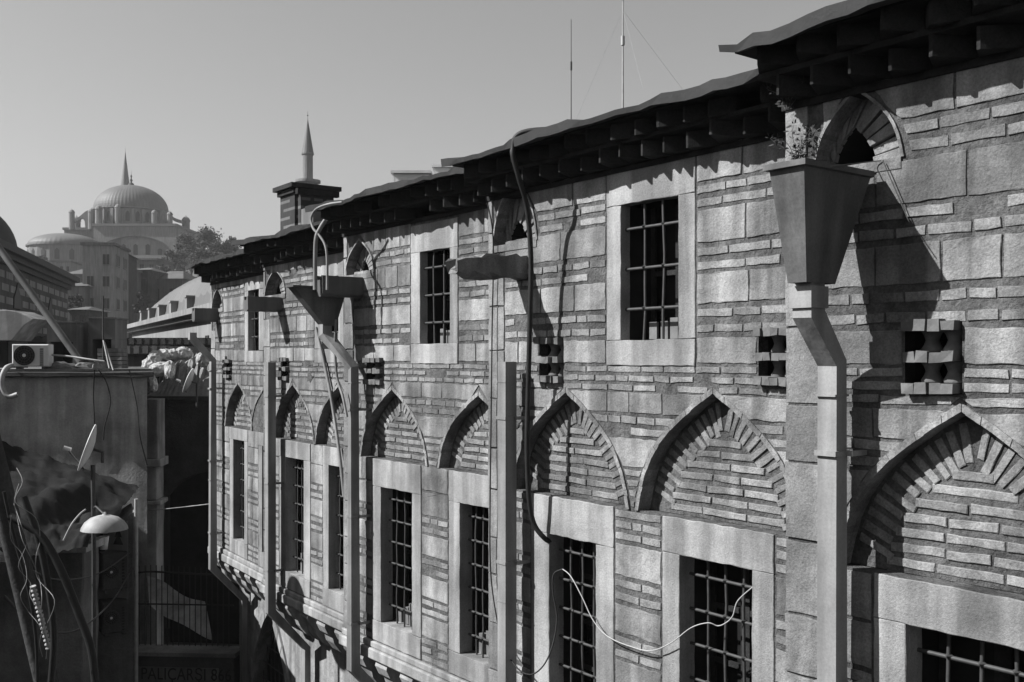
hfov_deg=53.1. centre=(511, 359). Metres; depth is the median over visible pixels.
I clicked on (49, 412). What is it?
plaster house
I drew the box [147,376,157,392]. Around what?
sack
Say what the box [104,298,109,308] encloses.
window
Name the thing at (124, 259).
window
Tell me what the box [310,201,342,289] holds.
grey hose
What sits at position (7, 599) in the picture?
black cable
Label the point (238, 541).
window
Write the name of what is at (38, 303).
leaning pole
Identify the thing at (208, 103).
sky
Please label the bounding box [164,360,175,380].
sack
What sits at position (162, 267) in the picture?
tree
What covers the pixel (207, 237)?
tree
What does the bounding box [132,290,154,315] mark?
tree
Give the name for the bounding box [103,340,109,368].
rod
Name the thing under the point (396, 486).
window
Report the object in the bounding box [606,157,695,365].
window
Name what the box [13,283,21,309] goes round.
pointed window
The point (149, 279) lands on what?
hill house
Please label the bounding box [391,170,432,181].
rooftop cabin
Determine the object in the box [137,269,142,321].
hill house
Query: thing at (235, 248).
tree
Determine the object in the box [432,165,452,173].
rooftop cabin
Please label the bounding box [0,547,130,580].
black cable
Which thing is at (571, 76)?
aerial mast
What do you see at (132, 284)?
dark house
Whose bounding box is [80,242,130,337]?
apartment house
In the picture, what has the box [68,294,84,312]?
tree
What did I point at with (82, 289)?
hill house
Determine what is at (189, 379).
satellite dish
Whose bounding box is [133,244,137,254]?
window
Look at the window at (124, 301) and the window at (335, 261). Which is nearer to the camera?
the window at (335, 261)
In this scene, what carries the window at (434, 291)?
in the stone building
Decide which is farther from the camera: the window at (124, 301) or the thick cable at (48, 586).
the window at (124, 301)
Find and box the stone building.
[185,0,1023,681]
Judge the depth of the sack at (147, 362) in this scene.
24.49 m
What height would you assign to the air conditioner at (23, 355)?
0.493 m
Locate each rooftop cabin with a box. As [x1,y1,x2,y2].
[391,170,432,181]
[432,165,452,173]
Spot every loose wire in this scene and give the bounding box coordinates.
[10,519,46,658]
[14,484,47,642]
[15,469,54,622]
[15,507,44,656]
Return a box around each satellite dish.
[63,425,103,470]
[176,368,197,406]
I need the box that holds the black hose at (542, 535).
[510,127,551,542]
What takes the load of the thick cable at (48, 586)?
hanging from the service pole at (16, 578)
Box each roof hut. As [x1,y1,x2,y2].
[47,321,88,363]
[87,317,128,361]
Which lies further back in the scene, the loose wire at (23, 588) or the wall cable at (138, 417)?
the wall cable at (138, 417)
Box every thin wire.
[63,509,85,540]
[149,504,208,510]
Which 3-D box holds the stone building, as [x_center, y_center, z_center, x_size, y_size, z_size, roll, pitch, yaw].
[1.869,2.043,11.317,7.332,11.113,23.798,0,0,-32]
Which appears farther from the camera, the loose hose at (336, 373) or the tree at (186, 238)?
the tree at (186, 238)
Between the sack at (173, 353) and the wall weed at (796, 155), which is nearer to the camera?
the wall weed at (796, 155)
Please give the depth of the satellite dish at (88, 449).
13.86 m
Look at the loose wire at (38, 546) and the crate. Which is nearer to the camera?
the loose wire at (38, 546)
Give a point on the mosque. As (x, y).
(136, 220)
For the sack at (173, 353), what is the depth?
24.83 m
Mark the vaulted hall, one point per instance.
(169, 315)
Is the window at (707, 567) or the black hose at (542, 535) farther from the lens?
the black hose at (542, 535)
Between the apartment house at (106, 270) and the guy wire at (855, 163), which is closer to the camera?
the guy wire at (855, 163)
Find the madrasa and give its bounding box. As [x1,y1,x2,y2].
[0,217,79,335]
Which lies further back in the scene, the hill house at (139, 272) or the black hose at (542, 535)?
the hill house at (139, 272)
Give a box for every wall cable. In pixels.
[93,369,94,448]
[98,369,110,439]
[129,369,147,464]
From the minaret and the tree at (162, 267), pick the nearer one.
the minaret
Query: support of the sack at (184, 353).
on the sack at (173, 353)
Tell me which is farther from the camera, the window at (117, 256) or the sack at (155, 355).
the window at (117, 256)
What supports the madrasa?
on the ground
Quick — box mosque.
[25,152,204,263]
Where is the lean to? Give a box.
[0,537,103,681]
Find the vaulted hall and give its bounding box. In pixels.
[127,277,211,337]
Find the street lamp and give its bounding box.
[80,465,127,648]
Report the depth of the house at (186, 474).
27.42 m
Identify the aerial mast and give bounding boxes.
[570,36,571,118]
[577,0,680,116]
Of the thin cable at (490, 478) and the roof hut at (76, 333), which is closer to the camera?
the thin cable at (490, 478)
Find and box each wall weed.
[764,75,804,110]
[766,119,819,159]
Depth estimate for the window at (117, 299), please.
132.42 m
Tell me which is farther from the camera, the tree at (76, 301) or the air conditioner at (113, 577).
the tree at (76, 301)
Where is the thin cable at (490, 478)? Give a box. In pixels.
[485,196,561,674]
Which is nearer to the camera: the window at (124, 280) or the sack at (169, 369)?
the sack at (169, 369)
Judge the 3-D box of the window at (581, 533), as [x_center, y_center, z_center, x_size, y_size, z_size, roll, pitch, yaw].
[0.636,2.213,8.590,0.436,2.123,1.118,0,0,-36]
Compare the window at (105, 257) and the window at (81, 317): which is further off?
the window at (105, 257)
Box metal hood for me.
[0,310,47,367]
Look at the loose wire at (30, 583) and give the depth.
6.49 m
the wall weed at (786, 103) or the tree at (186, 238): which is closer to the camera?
the wall weed at (786, 103)
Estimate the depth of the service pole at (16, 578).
6.80 m
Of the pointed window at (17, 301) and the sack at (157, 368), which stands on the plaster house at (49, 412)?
the sack at (157, 368)
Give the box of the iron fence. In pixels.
[138,565,233,646]
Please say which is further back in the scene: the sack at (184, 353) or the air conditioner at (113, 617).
the sack at (184, 353)
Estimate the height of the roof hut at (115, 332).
1.205 m
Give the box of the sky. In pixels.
[0,0,845,250]
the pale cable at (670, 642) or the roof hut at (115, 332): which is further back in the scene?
the roof hut at (115, 332)
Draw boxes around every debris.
[48,361,78,368]
[75,362,92,368]
[92,361,111,368]
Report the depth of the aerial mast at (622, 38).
8.89 m
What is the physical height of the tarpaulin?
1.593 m
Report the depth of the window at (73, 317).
109.96 m
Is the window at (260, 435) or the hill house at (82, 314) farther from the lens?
the hill house at (82, 314)
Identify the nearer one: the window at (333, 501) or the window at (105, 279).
the window at (333, 501)
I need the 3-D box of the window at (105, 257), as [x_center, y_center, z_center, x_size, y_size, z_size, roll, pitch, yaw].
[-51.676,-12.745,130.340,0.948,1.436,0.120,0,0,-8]
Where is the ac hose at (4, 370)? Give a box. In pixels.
[0,363,18,398]
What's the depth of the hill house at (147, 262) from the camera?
204.81 m
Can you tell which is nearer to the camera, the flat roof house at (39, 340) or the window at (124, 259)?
the flat roof house at (39, 340)
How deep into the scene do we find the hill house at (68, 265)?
215.56 m
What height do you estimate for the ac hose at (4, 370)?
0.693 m
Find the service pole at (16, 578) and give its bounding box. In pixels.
[0,435,58,681]
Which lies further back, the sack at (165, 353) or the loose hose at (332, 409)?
the sack at (165, 353)
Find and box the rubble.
[147,353,208,395]
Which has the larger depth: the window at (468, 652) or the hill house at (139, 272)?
the hill house at (139, 272)
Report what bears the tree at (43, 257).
on the hill
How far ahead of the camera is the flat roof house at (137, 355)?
28.92 m
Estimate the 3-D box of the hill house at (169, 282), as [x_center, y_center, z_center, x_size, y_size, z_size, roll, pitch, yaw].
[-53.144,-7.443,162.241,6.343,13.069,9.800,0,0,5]
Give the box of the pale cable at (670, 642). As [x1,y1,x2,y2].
[562,569,751,650]
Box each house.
[0,367,168,644]
[17,336,46,366]
[45,260,82,271]
[68,283,91,320]
[68,307,108,321]
[69,269,82,282]
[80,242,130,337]
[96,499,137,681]
[127,338,210,347]
[127,346,211,628]
[129,254,139,337]
[137,258,174,270]
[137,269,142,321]
[138,268,167,309]
[147,394,238,643]
[158,271,195,301]
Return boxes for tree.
[37,255,47,259]
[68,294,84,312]
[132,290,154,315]
[156,264,171,271]
[161,249,191,274]
[172,230,204,273]
[188,224,234,259]
[189,245,224,277]
[224,236,241,252]
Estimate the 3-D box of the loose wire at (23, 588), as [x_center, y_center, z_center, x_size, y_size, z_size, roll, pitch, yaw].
[-3.076,1.448,6.487,0.248,0.928,0.124,0,0,0]
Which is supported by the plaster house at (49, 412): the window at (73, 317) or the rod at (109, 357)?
the rod at (109, 357)
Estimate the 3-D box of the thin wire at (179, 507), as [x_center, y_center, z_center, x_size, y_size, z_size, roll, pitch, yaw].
[-6.175,2.770,19.268,1.989,0.321,0.186,0,0,37]
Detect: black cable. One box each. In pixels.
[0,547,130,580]
[2,491,38,681]
[2,568,132,633]
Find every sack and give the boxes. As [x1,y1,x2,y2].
[141,358,156,367]
[147,350,164,361]
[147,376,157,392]
[149,362,165,376]
[157,349,170,361]
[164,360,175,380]
[168,348,179,359]
[176,347,192,359]
[196,353,208,367]
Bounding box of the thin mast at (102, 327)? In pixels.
[102,296,103,359]
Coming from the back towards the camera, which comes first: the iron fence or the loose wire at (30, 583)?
the iron fence
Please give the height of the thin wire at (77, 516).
0.402 m
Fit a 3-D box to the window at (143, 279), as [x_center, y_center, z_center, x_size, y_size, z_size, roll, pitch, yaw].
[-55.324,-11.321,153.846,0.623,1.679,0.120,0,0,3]
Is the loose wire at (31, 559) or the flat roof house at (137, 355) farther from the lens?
the flat roof house at (137, 355)
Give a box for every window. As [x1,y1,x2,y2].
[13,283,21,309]
[48,298,52,315]
[71,315,75,320]
[79,315,83,321]
[86,276,93,286]
[90,298,93,306]
[102,254,109,264]
[102,276,109,286]
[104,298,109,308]
[116,254,119,267]
[116,276,119,288]
[116,298,119,310]
[123,257,126,269]
[123,278,126,290]
[123,300,126,311]
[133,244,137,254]
[142,278,145,289]
[146,244,149,254]
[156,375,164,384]
[229,427,248,559]
[244,275,263,361]
[258,432,263,566]
[279,438,310,597]
[314,251,343,362]
[323,445,344,612]
[372,457,423,659]
[411,217,457,363]
[448,469,489,681]
[531,491,621,681]
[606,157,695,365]
[662,514,782,681]
[874,570,1023,681]
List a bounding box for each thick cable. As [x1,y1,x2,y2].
[7,513,98,681]
[21,496,56,681]
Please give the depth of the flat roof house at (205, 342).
33.64 m
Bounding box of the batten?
[52,354,104,361]
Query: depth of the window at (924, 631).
5.36 m
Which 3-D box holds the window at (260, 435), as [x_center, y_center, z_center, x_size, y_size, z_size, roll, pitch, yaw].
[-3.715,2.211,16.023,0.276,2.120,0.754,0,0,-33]
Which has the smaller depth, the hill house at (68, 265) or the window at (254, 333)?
the window at (254, 333)
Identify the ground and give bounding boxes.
[163,629,238,645]
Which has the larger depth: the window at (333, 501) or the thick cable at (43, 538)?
the window at (333, 501)
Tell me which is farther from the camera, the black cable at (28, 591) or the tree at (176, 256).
the tree at (176, 256)
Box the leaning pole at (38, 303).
[0,244,83,362]
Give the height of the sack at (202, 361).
0.398 m
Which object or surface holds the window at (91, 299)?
in the apartment house at (106, 270)
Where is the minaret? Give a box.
[295,115,320,184]
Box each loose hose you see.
[315,327,343,496]
[334,320,347,416]
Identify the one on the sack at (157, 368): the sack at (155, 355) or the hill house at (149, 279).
the sack at (155, 355)
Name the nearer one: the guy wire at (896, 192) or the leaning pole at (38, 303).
the guy wire at (896, 192)
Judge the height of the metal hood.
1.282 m
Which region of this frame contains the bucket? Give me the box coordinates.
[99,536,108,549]
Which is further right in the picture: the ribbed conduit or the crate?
the crate
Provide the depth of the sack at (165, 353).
24.76 m
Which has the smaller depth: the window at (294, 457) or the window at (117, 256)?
the window at (294, 457)
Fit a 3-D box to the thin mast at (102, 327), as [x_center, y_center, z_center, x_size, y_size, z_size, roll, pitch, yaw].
[-8.385,-0.561,21.000,0.045,1.489,0.035,0,0,0]
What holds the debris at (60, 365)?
on the plaster house at (49, 412)
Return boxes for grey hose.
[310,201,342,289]
[313,219,326,289]
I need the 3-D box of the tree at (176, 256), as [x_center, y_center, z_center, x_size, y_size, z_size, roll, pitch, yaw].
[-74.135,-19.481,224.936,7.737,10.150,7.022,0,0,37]
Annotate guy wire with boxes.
[831,160,880,166]
[883,161,909,222]
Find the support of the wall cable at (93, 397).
attached to the plaster house at (49, 412)
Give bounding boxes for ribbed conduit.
[30,585,49,648]
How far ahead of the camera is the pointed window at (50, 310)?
54.38 m
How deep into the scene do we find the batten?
20.54 m
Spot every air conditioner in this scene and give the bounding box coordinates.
[12,344,52,368]
[99,550,127,592]
[99,597,127,636]
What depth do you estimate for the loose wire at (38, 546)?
6.46 m
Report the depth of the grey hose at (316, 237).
11.84 m
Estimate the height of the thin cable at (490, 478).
4.138 m
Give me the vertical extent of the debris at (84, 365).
0.142 m
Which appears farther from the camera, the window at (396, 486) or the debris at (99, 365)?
the debris at (99, 365)
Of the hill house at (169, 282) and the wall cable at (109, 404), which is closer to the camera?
the wall cable at (109, 404)
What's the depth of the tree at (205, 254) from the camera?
212.96 m
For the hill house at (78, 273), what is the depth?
190.25 m
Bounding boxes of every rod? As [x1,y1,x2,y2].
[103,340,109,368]
[105,343,113,370]
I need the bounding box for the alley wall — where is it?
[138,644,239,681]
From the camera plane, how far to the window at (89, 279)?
130.08 m
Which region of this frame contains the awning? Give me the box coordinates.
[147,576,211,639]
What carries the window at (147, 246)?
in the mosque
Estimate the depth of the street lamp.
13.66 m
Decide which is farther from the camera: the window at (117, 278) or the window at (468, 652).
the window at (117, 278)
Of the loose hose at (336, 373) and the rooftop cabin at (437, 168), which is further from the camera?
the rooftop cabin at (437, 168)
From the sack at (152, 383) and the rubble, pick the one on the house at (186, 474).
the rubble
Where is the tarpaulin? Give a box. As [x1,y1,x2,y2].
[0,441,138,561]
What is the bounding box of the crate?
[97,348,127,367]
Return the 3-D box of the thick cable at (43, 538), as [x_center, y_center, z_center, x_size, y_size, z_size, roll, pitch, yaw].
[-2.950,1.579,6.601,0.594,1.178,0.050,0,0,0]

